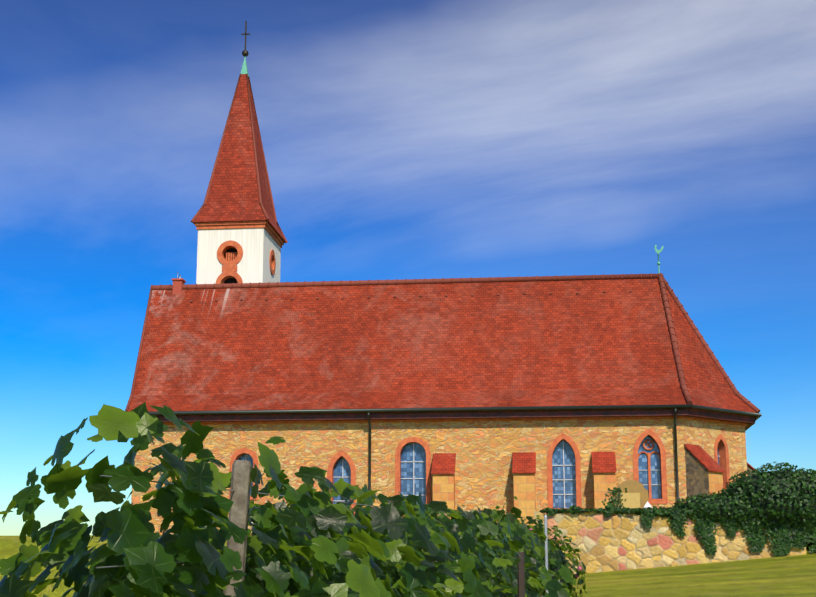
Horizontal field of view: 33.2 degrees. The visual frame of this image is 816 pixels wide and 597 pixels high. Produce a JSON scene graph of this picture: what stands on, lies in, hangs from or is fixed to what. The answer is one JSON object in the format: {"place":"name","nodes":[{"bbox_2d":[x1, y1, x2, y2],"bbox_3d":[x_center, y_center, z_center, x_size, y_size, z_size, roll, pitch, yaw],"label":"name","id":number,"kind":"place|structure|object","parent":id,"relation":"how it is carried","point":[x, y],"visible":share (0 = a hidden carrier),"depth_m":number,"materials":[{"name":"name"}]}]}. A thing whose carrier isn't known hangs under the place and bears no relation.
{"place":"outdoors","nodes":[
{"label":"outdoors","id":0,"kind":"place"},
{"bbox_2d":[0,535,815,596],"bbox_3d":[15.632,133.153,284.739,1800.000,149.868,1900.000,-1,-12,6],"label":"ground","id":1,"kind":"structure","parent":0,"point":[789,576],"depth_m":32.41,"materials":[{"name":"green plant"}]},
{"bbox_2d":[0,402,585,596],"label":"grape vine","id":2,"kind":"object","parent":1,"relation":"on","point":[312,541],"depth_m":4.80,"materials":[{"name":"green plant"}]},
{"bbox_2d":[96,460,548,596],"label":"vineyard posts","id":3,"kind":"object","parent":1,"relation":"on","point":[239,511],"visible":0.44,"depth_m":5.53,"materials":[{"name":"grey wood"}]},
{"bbox_2d":[131,419,746,534],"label":"church walls","id":4,"kind":"structure","parent":1,"relation":"on","point":[483,450],"depth_m":55.65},
{"bbox_2d":[196,228,280,283],"bbox_3d":[-8.073,2.332,65.003,3.140,10.720,4.000,-1,-12,6],"label":"tower shaft","id":5,"kind":"object","parent":4,"relation":"on","point":[258,245],"visible":0.23,"depth_m":63.94,"materials":[{"name":"white paint"}]},
{"bbox_2d":[224,248,237,283],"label":"belfry openings","id":6,"kind":"object","parent":5,"relation":"in","point":[230,280],"visible":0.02,"depth_m":64.10,"materials":[{"name":"black"}]},
{"bbox_2d":[193,74,285,242],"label":"spire tiles","id":7,"kind":"object","parent":5,"relation":"on","point":[233,195],"visible":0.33,"depth_m":65.40,"materials":[{"name":"red tile"}]},
{"bbox_2d":[241,56,248,76],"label":"spire cap","id":8,"kind":"object","parent":7,"relation":"on","point":[244,70],"visible":0.61,"depth_m":67.71,"materials":[{"name":"green metal"}]},
{"bbox_2d":[241,21,249,56],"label":"cross finial","id":9,"kind":"object","parent":8,"relation":"on","point":[245,52],"visible":0.98,"depth_m":68.09,"materials":[{"name":"black metal"}]},
{"bbox_2d":[195,221,283,283],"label":"tower stone trim","id":10,"kind":"structure","parent":5,"relation":"attached to","point":[229,269],"depth_m":63.98,"materials":[{"name":"stone"}]},
{"bbox_2d":[191,74,287,242],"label":"spire hip tiles","id":11,"kind":"object","parent":5,"relation":"on","point":[210,183],"visible":0.65,"depth_m":66.05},
{"bbox_2d":[128,278,755,412],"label":"church roof","id":12,"kind":"structure","parent":4,"relation":"on","point":[591,343],"depth_m":58.72,"materials":[{"name":"red tile"}]},
{"bbox_2d":[171,278,185,294],"bbox_3d":[-10.544,-0.473,62.978,0.520,0.800,0.600,-1,-12,6],"label":"ridge chimney","id":13,"kind":"object","parent":12,"relation":"on","point":[178,283],"visible":0.79,"depth_m":62.74,"materials":[{"name":"red brick"}]},
{"bbox_2d":[190,290,631,301],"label":"roof vent tiles","id":14,"kind":"object","parent":12,"relation":"on","point":[419,296],"visible":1,"depth_m":61.05,"materials":[{"name":"red tile"}]},
{"bbox_2d":[125,273,759,412],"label":"roof ridge tiles","id":15,"kind":"structure","parent":12,"relation":"on","point":[663,284],"depth_m":60.95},
{"bbox_2d":[654,245,662,273],"bbox_3d":[11.148,-1.673,60.812,0.420,1.480,0.143,-1,-12,6],"label":"weathercock","id":16,"kind":"object","parent":15,"relation":"on","point":[658,252],"visible":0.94,"depth_m":60.87,"materials":[{"name":"teal metal"}]},
{"bbox_2d":[148,404,761,499],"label":"gutters and downpipes","id":17,"kind":"object","parent":4,"relation":"attached to","point":[675,407],"visible":0.5,"depth_m":55.40,"materials":[{"name":"metal"}]},
{"bbox_2d":[156,408,754,430],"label":"cornice","id":18,"kind":"structure","parent":4,"relation":"attached to","point":[748,420],"depth_m":55.65,"materials":[{"name":"brown"}]},
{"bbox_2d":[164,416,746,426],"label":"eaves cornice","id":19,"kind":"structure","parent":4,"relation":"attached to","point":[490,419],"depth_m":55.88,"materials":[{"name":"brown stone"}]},
{"bbox_2d":[229,429,729,513],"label":"window frames","id":20,"kind":"structure","parent":4,"relation":"attached to","point":[721,443],"depth_m":55.34,"materials":[{"name":"stone"}]},
{"bbox_2d":[238,436,718,508],"bbox_3d":[3.451,7.593,57.861,20.740,3.040,4.610,-1,-12,6],"label":"window glass","id":21,"kind":"object","parent":20,"relation":"in","point":[559,472],"depth_m":55.41,"materials":[{"name":"blue glass"}]},
{"bbox_2d":[245,440,719,507],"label":"glazing bars","id":22,"kind":"object","parent":20,"relation":"attached to","point":[563,465],"visible":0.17,"depth_m":55.71,"materials":[{"name":"grey metal"}]},
{"bbox_2d":[512,515,587,596],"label":"vine leaves","id":23,"kind":"object","parent":1,"relation":"on","point":[581,580],"depth_m":20.29,"materials":[{"name":"green plant"}]},
{"bbox_2d":[433,449,753,525],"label":"buttresses","id":24,"kind":"structure","parent":1,"relation":"on","point":[701,478],"depth_m":54.12,"materials":[{"name":"beige stone"}]},
{"bbox_2d":[431,444,756,473],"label":"buttress roofs","id":25,"kind":"structure","parent":24,"relation":"on","point":[525,462],"depth_m":54.65,"materials":[{"name":"red tile"}]},
{"bbox_2d":[612,480,648,508],"bbox_3d":[7.000,6.574,43.150,1.400,1.720,0.600,-1,-12,6],"label":"gravestone","id":26,"kind":"object","parent":1,"relation":"on","point":[635,495],"visible":0.46,"depth_m":43.05,"materials":[{"name":"stone"}]},
{"bbox_2d":[534,511,805,573],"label":"retaining wall stones","id":27,"kind":"object","parent":1,"relation":"on","point":[611,543],"visible":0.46,"depth_m":38.77,"materials":[{"name":"beige stone"}]},
{"bbox_2d":[539,462,815,555],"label":"ivy leaves","id":28,"kind":"object","parent":1,"relation":"on","point":[784,541],"visible":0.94,"depth_m":38.43,"materials":[{"name":"green plant"}]},
{"bbox_2d":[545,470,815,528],"bbox_3d":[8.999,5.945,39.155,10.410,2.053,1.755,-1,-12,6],"label":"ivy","id":29,"kind":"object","parent":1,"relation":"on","point":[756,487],"visible":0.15,"depth_m":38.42,"materials":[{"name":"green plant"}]},
{"bbox_2d":[566,513,805,565],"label":"retaining wall","id":30,"kind":"structure","parent":1,"relation":"on","point":[631,518],"depth_m":38.95,"materials":[{"name":"beige stone"}]},
{"bbox_2d":[0,0,815,535],"label":"sky","id":31,"kind":"structure","parent":0,"point":[401,139],"materials":[{"name":"blue"}]},
{"bbox_2d":[643,501,651,508],"bbox_3d":[7.482,6.812,42.719,0.280,0.980,0.280,-1,-12,6],"label":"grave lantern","id":32,"kind":"object","parent":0,"point":[647,504],"visible":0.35,"depth_m":42.71,"materials":[{"name":"white"}]}
]}

